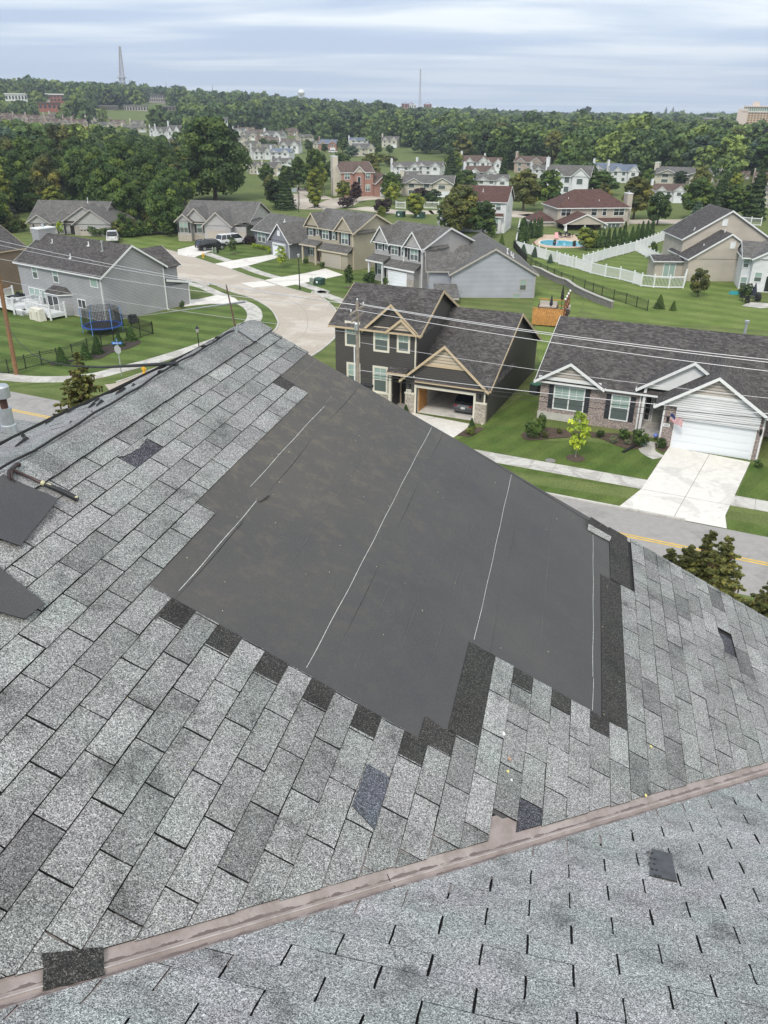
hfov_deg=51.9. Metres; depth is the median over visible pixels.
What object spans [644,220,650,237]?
conifer
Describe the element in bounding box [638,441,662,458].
front walk
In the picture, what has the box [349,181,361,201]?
tree
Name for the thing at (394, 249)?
window
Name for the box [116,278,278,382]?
kerb
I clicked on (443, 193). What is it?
garage door
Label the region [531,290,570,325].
cedar deck
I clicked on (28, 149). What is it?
tree
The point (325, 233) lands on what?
window
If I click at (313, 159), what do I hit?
tree
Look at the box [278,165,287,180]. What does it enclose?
tree
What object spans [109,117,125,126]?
house
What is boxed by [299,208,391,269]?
beige house
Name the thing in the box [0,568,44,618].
felt scrap
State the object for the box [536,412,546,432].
shrub
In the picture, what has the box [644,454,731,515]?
driveway joints
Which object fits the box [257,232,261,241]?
window
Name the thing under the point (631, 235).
conifer
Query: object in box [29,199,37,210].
shrub
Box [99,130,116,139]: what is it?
tree
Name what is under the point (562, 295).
closed parasol
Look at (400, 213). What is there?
utility box
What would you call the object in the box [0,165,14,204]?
tree
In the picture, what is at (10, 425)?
roof vent
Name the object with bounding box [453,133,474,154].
tree
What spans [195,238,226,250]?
parked suv
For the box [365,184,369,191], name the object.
window
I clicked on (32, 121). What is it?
house
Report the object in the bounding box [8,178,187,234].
wood floor
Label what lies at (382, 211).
shrub
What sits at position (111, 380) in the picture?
verge
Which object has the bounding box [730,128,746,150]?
tree
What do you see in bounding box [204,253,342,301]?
pavement
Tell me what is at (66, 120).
house
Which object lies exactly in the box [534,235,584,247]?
patio
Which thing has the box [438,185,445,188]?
window
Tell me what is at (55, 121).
house
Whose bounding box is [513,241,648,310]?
black fence
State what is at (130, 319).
black fence
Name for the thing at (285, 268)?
lawn
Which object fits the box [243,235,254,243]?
shrub
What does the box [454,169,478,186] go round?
tree
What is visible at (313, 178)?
tree
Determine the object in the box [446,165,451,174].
conifer
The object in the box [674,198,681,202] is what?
garage door
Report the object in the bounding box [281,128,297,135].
house
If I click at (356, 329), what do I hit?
power pole
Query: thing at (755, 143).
tree
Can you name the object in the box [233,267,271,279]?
verge
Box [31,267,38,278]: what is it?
window
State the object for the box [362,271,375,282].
shrub
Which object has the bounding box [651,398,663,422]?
door
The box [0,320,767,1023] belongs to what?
shingled house
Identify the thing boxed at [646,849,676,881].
shingle scrap
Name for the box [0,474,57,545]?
felt scrap
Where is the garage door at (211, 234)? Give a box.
[207,231,226,238]
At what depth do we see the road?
43.41 m
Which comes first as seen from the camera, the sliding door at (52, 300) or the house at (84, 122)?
the sliding door at (52, 300)
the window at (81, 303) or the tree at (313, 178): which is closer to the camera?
the window at (81, 303)
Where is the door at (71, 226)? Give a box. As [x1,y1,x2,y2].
[70,225,74,233]
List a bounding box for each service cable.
[0,312,178,367]
[143,300,246,315]
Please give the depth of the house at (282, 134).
480.46 m
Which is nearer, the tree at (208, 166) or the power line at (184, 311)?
the power line at (184, 311)
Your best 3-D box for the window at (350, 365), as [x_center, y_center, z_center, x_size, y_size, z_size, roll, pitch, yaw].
[-2.343,-10.515,60.734,1.150,2.000,0.055,12,29,21]
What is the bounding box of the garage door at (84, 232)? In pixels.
[80,229,104,235]
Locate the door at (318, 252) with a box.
[317,248,319,260]
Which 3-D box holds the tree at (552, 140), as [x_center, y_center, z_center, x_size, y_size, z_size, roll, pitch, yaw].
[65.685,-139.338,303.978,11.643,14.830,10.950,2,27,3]
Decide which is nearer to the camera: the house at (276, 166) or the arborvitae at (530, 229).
the arborvitae at (530, 229)
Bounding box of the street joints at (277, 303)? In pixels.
[182,260,331,342]
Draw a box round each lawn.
[0,304,246,375]
[123,234,194,248]
[189,286,212,296]
[211,244,266,259]
[243,300,275,327]
[248,259,311,276]
[306,272,376,293]
[457,394,657,488]
[527,257,767,329]
[530,244,625,266]
[534,285,583,364]
[586,252,682,286]
[737,464,767,511]
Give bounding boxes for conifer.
[54,347,69,366]
[80,342,92,360]
[90,335,105,354]
[113,332,125,346]
[125,327,137,341]
[272,176,297,210]
[286,166,295,186]
[443,149,456,174]
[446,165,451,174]
[467,418,475,428]
[498,154,510,185]
[499,234,504,244]
[518,244,527,254]
[530,247,536,257]
[547,254,552,263]
[628,226,635,241]
[633,223,640,241]
[639,221,644,239]
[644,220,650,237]
[649,218,655,236]
[654,294,665,309]
[669,301,676,310]
[686,201,703,216]
[712,179,726,207]
[722,179,728,207]
[739,164,767,220]
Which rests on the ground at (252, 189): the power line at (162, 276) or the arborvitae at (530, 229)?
the arborvitae at (530, 229)
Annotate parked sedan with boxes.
[453,394,473,412]
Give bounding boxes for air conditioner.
[128,314,137,323]
[529,382,540,394]
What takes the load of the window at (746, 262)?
in the white house at (752, 265)
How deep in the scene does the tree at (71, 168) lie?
181.66 m
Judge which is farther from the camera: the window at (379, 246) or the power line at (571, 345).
the window at (379, 246)
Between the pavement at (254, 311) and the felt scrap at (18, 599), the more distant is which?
the pavement at (254, 311)
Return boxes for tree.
[0,126,9,134]
[0,136,13,150]
[0,147,17,194]
[0,151,19,207]
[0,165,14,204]
[0,190,7,224]
[2,202,12,216]
[4,151,33,195]
[10,135,51,187]
[20,220,26,230]
[28,152,61,198]
[38,135,61,181]
[40,185,64,199]
[46,124,79,151]
[46,149,57,168]
[56,221,62,231]
[57,135,83,180]
[59,145,81,182]
[63,154,84,198]
[74,142,111,198]
[75,148,105,200]
[82,132,108,145]
[85,153,130,200]
[92,126,121,136]
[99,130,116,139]
[101,136,132,175]
[101,166,140,216]
[115,213,132,236]
[123,135,147,148]
[124,149,160,202]
[126,140,142,155]
[130,176,156,218]
[139,135,152,142]
[139,137,147,144]
[142,175,184,233]
[147,142,174,166]
[148,146,164,165]
[153,135,168,143]
[154,164,184,201]
[161,222,173,236]
[168,162,181,170]
[170,139,178,146]
[173,145,187,162]
[174,168,192,202]
[175,115,252,199]
[180,168,195,204]
[228,237,236,253]
[258,163,274,179]
[259,138,267,143]
[262,175,271,191]
[263,179,280,207]
[267,140,277,144]
[275,246,287,264]
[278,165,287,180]
[281,180,293,196]
[290,156,307,189]
[304,139,312,149]
[305,148,324,174]
[305,167,324,191]
[307,187,322,207]
[317,153,326,166]
[321,144,327,151]
[322,168,327,185]
[323,161,330,181]
[335,180,350,197]
[336,138,348,152]
[337,153,350,160]
[344,265,353,283]
[345,145,358,155]
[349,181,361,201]
[361,153,384,162]
[362,153,378,165]
[371,163,380,172]
[373,144,382,152]
[380,172,404,190]
[380,173,396,195]
[382,182,400,202]
[383,155,397,166]
[386,145,394,152]
[406,193,422,216]
[406,193,425,214]
[413,187,427,196]
[424,189,441,204]
[435,125,447,149]
[436,200,463,227]
[437,184,483,231]
[443,151,462,165]
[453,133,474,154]
[453,156,462,172]
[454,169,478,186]
[468,200,495,232]
[470,120,483,153]
[472,122,496,154]
[485,135,502,156]
[486,221,496,237]
[493,126,524,169]
[508,168,541,210]
[536,169,563,200]
[541,129,563,163]
[552,146,587,164]
[567,411,591,456]
[577,227,599,249]
[589,170,620,190]
[599,183,612,194]
[621,176,654,218]
[642,168,655,183]
[646,192,672,224]
[673,171,687,183]
[681,135,714,166]
[681,177,716,209]
[689,268,710,296]
[690,165,713,197]
[717,184,750,212]
[728,171,743,186]
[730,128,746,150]
[743,136,767,169]
[745,182,754,200]
[751,134,767,173]
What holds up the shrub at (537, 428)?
on the planting bed at (552, 433)
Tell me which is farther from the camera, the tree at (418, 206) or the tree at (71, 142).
the tree at (71, 142)
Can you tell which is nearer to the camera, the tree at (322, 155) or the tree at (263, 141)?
the tree at (322, 155)
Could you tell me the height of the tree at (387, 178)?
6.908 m
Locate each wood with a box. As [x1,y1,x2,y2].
[0,77,767,138]
[0,108,767,182]
[10,74,736,117]
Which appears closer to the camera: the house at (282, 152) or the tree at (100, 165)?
the tree at (100, 165)
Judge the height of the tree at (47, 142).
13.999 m
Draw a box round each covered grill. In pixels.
[28,306,46,321]
[755,292,761,300]
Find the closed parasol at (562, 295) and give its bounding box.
[560,285,563,308]
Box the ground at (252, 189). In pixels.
[0,99,767,598]
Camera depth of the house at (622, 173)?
255.31 m
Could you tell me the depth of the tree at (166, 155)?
206.43 m
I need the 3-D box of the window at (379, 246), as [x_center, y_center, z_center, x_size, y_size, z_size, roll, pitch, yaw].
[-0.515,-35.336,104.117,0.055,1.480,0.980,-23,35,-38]
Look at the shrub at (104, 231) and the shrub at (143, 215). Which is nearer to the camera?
the shrub at (104, 231)
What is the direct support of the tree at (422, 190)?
on the ground at (252, 189)
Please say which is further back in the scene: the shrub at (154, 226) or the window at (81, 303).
the shrub at (154, 226)
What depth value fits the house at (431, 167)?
280.37 m
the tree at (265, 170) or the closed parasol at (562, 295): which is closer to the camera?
the closed parasol at (562, 295)
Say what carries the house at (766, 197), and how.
on the ground at (252, 189)
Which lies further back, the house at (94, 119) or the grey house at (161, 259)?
the house at (94, 119)
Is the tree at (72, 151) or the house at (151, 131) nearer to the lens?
the tree at (72, 151)
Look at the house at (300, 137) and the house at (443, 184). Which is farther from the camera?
the house at (300, 137)
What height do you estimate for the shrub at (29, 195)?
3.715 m
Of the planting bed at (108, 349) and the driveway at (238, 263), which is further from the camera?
the driveway at (238, 263)
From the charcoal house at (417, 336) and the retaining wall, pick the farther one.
the retaining wall
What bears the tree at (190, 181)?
on the wood floor
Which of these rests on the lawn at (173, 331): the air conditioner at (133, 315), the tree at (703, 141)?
the air conditioner at (133, 315)
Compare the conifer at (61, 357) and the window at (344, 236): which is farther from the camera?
the window at (344, 236)
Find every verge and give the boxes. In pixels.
[0,381,68,387]
[103,366,157,383]
[196,255,223,262]
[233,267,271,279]
[285,285,313,292]
[534,485,627,505]
[727,519,767,536]
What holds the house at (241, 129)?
on the ground at (252, 189)
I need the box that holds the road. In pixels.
[7,391,767,595]
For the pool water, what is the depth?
137.45 m
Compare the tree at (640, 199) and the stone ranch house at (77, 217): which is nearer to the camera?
the stone ranch house at (77, 217)
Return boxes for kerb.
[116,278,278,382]
[187,255,335,355]
[547,492,684,520]
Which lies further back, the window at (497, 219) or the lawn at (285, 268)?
the window at (497, 219)
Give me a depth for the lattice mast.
1321.59 m
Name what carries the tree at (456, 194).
on the ground at (252, 189)
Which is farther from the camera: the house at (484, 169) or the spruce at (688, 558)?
the house at (484, 169)
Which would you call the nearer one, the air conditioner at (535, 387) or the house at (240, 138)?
the air conditioner at (535, 387)
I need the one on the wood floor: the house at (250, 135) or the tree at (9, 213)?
the tree at (9, 213)
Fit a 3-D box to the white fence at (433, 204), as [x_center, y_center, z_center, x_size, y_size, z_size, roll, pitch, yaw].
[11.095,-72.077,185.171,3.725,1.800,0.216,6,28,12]
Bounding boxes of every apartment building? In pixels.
[4,93,27,101]
[37,102,60,111]
[48,94,64,102]
[98,105,118,109]
[123,105,148,110]
[149,94,164,103]
[156,106,176,110]
[401,102,412,108]
[424,102,431,107]
[736,102,767,124]
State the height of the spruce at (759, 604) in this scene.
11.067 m
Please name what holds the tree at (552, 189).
on the ground at (252, 189)
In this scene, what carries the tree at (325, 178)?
on the ground at (252, 189)
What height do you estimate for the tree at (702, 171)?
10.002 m
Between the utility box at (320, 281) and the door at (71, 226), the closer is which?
the utility box at (320, 281)
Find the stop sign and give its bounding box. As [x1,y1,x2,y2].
[112,340,121,375]
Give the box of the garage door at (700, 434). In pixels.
[672,419,754,458]
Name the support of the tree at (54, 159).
on the wood floor
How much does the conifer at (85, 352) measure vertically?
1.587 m
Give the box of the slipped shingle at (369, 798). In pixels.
[352,763,389,829]
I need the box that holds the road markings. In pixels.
[12,409,767,565]
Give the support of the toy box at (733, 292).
on the lawn at (715, 304)
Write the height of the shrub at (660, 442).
0.714 m
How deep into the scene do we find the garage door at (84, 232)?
141.78 m
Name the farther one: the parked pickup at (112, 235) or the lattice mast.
the lattice mast
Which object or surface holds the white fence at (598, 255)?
on the ground at (252, 189)
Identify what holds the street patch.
on the side street at (288, 314)
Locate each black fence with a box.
[0,323,151,373]
[114,311,153,333]
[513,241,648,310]
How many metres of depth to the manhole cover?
51.95 m
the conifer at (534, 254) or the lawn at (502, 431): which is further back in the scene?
the conifer at (534, 254)
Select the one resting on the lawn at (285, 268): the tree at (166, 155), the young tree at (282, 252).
the young tree at (282, 252)
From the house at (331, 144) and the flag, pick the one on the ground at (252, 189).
the house at (331, 144)
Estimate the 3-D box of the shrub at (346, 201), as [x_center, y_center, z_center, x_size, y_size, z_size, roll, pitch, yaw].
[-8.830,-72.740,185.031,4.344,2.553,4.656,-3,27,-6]
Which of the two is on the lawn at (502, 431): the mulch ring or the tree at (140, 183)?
the mulch ring
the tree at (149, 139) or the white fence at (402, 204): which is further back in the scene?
the tree at (149, 139)
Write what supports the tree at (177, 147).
on the wood floor
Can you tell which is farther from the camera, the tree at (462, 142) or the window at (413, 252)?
the tree at (462, 142)
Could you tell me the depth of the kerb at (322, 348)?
99.64 m
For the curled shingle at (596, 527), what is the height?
0.120 m
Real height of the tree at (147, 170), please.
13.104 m
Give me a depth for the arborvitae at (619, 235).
134.43 m
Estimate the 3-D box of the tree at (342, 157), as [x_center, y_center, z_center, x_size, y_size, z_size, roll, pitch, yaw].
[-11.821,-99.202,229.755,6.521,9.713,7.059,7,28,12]
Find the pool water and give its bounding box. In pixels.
[540,240,581,246]
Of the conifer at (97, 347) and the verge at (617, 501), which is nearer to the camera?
the verge at (617, 501)
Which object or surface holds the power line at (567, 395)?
attached to the power pole
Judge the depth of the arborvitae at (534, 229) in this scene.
142.31 m
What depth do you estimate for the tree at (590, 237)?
129.59 m
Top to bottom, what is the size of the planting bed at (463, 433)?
0.001 m
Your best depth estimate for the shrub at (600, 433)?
55.65 m
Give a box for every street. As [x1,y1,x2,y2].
[105,249,334,392]
[282,194,384,208]
[295,187,332,198]
[348,207,681,223]
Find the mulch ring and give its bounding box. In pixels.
[566,454,584,461]
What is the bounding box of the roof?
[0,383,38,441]
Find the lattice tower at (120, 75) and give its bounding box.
[116,46,126,84]
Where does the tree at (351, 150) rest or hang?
on the ground at (252, 189)
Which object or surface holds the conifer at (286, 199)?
on the ground at (252, 189)
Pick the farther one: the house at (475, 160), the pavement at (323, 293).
the house at (475, 160)
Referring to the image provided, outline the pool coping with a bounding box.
[538,239,583,246]
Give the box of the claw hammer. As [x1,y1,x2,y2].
[7,462,78,501]
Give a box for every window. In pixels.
[28,286,47,304]
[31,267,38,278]
[52,271,59,282]
[59,224,64,233]
[77,298,85,308]
[89,278,98,287]
[179,222,188,232]
[196,224,202,232]
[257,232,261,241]
[261,232,265,242]
[309,228,312,235]
[322,230,328,239]
[341,232,347,244]
[344,173,349,179]
[345,321,359,346]
[346,362,355,379]
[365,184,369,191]
[373,326,389,352]
[373,365,387,393]
[377,243,382,250]
[377,263,380,274]
[391,245,397,255]
[397,335,409,353]
[408,183,414,187]
[410,248,417,261]
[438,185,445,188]
[494,218,498,228]
[495,203,500,210]
[512,293,520,297]
[519,279,526,290]
[552,385,585,412]
[561,209,570,215]
[563,186,568,191]
[564,177,569,182]
[576,178,582,184]
[591,209,597,215]
[602,209,606,215]
[602,223,620,227]
[608,394,630,421]
[613,208,624,215]
[739,276,747,287]
[742,259,749,267]
[753,272,762,281]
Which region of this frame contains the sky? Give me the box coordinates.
[0,0,767,114]
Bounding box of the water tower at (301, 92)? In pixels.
[298,89,304,97]
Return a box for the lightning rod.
[226,285,256,340]
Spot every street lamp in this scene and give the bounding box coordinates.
[195,326,198,346]
[297,254,300,288]
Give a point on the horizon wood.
(496, 110)
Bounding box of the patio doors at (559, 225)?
[558,223,593,226]
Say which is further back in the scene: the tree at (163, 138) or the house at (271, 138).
the house at (271, 138)
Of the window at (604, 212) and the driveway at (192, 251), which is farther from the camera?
the window at (604, 212)
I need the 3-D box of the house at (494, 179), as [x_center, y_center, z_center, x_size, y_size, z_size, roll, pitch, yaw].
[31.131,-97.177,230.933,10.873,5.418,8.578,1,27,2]
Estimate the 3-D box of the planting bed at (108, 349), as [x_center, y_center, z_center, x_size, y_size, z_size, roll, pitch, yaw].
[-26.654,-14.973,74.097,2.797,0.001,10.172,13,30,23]
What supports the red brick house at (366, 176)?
on the ground at (252, 189)
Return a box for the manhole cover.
[545,458,555,462]
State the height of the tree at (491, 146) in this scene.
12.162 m
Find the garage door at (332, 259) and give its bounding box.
[323,253,339,268]
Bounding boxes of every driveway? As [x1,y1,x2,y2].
[178,245,216,257]
[184,295,237,306]
[216,255,277,268]
[266,268,341,285]
[412,413,468,436]
[620,447,749,527]
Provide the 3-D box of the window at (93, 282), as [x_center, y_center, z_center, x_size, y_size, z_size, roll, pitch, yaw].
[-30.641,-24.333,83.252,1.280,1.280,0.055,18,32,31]
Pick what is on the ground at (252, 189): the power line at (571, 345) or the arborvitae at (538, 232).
the arborvitae at (538, 232)
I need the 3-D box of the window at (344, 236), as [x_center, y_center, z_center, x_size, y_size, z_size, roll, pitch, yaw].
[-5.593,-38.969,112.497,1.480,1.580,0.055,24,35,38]
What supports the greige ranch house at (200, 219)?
on the ground at (252, 189)
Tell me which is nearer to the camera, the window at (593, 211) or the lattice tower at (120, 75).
the window at (593, 211)
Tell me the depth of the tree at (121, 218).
139.46 m
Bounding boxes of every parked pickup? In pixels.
[106,230,119,242]
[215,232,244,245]
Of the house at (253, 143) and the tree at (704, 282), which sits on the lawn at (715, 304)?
the tree at (704, 282)
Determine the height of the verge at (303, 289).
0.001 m
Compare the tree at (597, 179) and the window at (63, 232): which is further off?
the tree at (597, 179)
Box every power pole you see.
[0,276,18,374]
[350,298,373,387]
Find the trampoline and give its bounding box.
[79,304,122,335]
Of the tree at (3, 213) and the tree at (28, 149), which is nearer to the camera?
the tree at (3, 213)
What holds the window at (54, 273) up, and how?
in the grey house at (161, 259)
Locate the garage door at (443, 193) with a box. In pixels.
[435,192,448,196]
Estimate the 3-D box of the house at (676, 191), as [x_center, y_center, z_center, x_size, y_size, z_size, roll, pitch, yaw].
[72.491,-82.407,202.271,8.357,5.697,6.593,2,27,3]
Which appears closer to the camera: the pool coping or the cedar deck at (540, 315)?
the cedar deck at (540, 315)
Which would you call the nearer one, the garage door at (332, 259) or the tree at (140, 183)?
the garage door at (332, 259)
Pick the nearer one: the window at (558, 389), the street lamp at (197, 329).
the window at (558, 389)
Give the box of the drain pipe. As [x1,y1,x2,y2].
[622,445,635,452]
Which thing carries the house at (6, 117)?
on the ground at (252, 189)
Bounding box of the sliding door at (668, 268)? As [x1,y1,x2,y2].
[662,263,675,277]
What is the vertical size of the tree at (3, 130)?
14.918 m
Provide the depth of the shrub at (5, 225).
143.66 m
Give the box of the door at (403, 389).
[401,378,405,403]
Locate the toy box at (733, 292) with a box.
[729,291,738,294]
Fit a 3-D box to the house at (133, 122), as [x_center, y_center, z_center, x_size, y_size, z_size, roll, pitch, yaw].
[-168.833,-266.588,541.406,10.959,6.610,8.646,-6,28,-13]
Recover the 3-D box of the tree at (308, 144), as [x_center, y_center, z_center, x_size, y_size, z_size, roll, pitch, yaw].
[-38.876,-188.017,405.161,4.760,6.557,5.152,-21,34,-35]
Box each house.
[0,113,11,115]
[0,116,12,118]
[0,225,26,292]
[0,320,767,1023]
[12,111,27,121]
[12,224,191,320]
[24,112,43,121]
[25,198,134,235]
[26,117,43,125]
[42,112,61,118]
[43,116,62,124]
[62,114,74,124]
[70,116,87,126]
[84,115,99,123]
[92,120,113,126]
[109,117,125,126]
[121,122,146,132]
[129,119,145,125]
[149,124,153,135]
[153,123,167,138]
[166,121,181,138]
[174,200,271,242]
[232,126,246,134]
[237,136,247,142]
[240,130,257,140]
[241,139,260,150]
[247,127,263,135]
[249,143,270,159]
[249,162,260,174]
[251,213,307,258]
[254,135,271,141]
[259,142,277,148]
[260,158,281,175]
[262,127,286,138]
[263,135,277,141]
[270,145,294,158]
[270,156,292,166]
[279,137,302,153]
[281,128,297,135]
[295,132,313,140]
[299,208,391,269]
[311,138,318,147]
[318,137,337,150]
[328,282,541,424]
[330,154,385,196]
[348,135,368,144]
[350,140,375,155]
[365,220,474,288]
[381,133,400,147]
[390,158,419,174]
[398,168,421,174]
[400,169,455,196]
[416,157,445,174]
[424,232,538,299]
[460,150,488,169]
[461,185,514,233]
[462,161,497,173]
[472,170,509,185]
[484,153,502,172]
[513,151,550,172]
[522,188,633,230]
[529,161,545,177]
[533,315,767,459]
[545,156,594,193]
[593,158,621,170]
[605,159,639,182]
[645,204,767,281]
[649,178,686,202]
[654,161,723,185]
[733,239,767,292]
[741,171,750,178]
[752,168,767,184]
[760,186,767,207]
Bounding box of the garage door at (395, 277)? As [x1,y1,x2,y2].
[389,271,405,286]
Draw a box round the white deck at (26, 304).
[0,285,66,320]
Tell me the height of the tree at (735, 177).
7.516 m
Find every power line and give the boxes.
[0,245,355,304]
[1,280,353,332]
[2,241,353,304]
[2,259,351,309]
[357,310,765,370]
[360,370,767,413]
[361,342,763,397]
[361,373,767,418]
[362,304,767,359]
[363,305,767,362]
[363,376,767,426]
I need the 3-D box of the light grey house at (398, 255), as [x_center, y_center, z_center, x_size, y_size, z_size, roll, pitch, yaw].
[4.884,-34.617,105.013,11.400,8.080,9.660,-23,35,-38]
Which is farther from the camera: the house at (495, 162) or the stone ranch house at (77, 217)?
the house at (495, 162)
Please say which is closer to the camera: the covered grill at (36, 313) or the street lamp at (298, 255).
the covered grill at (36, 313)
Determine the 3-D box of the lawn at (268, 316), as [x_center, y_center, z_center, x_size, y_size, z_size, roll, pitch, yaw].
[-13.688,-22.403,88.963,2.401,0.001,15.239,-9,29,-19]
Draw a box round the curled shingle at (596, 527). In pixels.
[588,517,610,540]
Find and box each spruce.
[52,351,103,414]
[663,548,679,564]
[672,544,700,576]
[679,529,720,582]
[699,535,753,602]
[742,581,767,617]
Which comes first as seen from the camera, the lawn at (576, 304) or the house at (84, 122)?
the lawn at (576, 304)
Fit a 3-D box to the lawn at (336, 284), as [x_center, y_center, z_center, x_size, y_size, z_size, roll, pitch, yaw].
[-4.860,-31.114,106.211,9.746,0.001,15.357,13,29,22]
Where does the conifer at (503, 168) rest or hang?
on the ground at (252, 189)
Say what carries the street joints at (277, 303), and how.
on the side street at (288, 314)
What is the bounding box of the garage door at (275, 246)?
[273,243,284,255]
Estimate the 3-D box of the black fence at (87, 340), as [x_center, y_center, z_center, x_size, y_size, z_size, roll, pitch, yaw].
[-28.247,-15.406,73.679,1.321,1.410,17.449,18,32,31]
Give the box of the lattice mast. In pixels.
[419,69,420,106]
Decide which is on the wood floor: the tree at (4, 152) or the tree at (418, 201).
the tree at (4, 152)
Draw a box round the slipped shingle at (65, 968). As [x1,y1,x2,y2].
[42,947,104,990]
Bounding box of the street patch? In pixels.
[242,281,274,286]
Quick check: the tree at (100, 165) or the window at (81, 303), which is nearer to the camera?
the window at (81, 303)
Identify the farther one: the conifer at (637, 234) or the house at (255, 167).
the house at (255, 167)
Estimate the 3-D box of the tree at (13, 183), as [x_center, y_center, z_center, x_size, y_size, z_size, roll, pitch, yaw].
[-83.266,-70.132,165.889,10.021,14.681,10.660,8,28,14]
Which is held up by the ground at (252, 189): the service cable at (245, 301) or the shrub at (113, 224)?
the shrub at (113, 224)
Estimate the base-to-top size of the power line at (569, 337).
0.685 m
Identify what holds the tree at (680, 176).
on the ground at (252, 189)
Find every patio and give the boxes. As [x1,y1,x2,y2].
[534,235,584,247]
[742,302,767,307]
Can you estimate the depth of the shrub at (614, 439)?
54.68 m
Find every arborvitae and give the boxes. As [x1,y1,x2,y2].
[517,217,529,242]
[527,220,532,238]
[532,218,536,237]
[535,218,540,237]
[538,217,543,237]
[596,229,601,247]
[600,228,605,247]
[605,227,611,247]
[611,227,616,246]
[616,226,621,245]
[621,221,626,244]
[623,231,629,243]
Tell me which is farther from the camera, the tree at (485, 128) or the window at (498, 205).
the tree at (485, 128)
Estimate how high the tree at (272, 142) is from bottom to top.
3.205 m
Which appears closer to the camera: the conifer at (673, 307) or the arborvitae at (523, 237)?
the conifer at (673, 307)
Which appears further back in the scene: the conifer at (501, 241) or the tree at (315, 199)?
the tree at (315, 199)
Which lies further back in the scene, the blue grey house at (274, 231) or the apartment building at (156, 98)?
the apartment building at (156, 98)
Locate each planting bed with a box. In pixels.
[50,340,140,365]
[458,427,483,436]
[521,427,646,448]
[655,443,667,451]
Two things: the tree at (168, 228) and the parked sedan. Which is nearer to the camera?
the parked sedan
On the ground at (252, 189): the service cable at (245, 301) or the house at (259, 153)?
the house at (259, 153)
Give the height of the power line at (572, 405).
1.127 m
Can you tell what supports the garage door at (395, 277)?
in the light grey house at (398, 255)
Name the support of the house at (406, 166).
on the ground at (252, 189)
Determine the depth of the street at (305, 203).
195.85 m
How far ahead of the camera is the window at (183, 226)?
136.05 m
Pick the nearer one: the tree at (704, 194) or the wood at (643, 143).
the tree at (704, 194)
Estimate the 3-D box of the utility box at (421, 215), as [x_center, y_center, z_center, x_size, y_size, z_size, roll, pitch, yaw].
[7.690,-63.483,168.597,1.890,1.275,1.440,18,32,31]
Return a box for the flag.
[669,411,682,426]
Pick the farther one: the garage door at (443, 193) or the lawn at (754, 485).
the garage door at (443, 193)
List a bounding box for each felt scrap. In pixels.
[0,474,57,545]
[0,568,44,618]
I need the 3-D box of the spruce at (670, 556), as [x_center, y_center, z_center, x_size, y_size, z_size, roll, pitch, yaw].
[7.520,5.971,23.032,1.970,11.074,2.191,0,27,0]
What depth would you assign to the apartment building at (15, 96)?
736.05 m
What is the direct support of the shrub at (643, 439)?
on the planting bed at (552, 433)
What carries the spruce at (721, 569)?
on the lawn
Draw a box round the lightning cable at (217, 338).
[0,330,233,469]
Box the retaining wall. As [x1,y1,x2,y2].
[532,265,613,308]
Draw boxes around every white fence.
[396,201,405,207]
[424,201,438,207]
[515,239,687,287]
[582,231,664,262]
[636,240,661,255]
[743,216,762,225]
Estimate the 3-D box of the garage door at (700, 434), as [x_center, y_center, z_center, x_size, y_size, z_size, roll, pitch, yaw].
[21.971,-4.908,52.782,4.900,2.138,0.034,12,29,21]
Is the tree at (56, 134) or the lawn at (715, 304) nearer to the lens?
the lawn at (715, 304)
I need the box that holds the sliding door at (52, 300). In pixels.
[46,294,59,309]
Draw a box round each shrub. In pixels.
[0,216,15,231]
[6,218,19,231]
[9,194,29,210]
[10,214,20,231]
[20,193,41,209]
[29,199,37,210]
[62,190,74,199]
[87,226,101,234]
[101,228,108,234]
[110,221,128,235]
[118,222,133,236]
[119,226,137,236]
[128,227,141,236]
[131,218,136,227]
[135,220,154,234]
[138,210,150,220]
[139,221,152,233]
[146,220,159,232]
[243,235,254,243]
[337,196,354,207]
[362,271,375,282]
[373,199,391,214]
[377,206,385,215]
[465,426,475,434]
[524,419,542,437]
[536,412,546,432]
[542,431,547,437]
[596,429,604,436]
[609,435,617,442]
[618,428,630,438]
[624,438,631,444]
[632,428,648,445]
[650,241,657,251]
[656,437,666,447]
[737,283,753,295]
[754,459,762,467]
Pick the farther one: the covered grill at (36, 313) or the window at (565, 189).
the window at (565, 189)
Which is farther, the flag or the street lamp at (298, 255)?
the street lamp at (298, 255)
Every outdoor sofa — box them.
[538,300,558,309]
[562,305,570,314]
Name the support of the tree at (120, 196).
on the wood floor
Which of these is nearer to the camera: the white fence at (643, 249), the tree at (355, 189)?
the white fence at (643, 249)
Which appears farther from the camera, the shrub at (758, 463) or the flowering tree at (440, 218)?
the flowering tree at (440, 218)
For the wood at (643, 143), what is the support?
on the ground at (252, 189)
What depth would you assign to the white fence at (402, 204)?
184.47 m
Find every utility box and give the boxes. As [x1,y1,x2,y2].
[314,277,324,285]
[396,211,405,216]
[415,211,425,218]
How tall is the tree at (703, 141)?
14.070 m
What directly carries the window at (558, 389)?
in the brick ranch house at (732, 439)
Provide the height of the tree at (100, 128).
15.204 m
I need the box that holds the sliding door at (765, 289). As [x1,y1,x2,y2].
[763,276,767,292]
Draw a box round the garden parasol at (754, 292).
[750,283,756,296]
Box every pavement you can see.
[0,300,262,382]
[189,283,233,297]
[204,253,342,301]
[474,449,767,511]

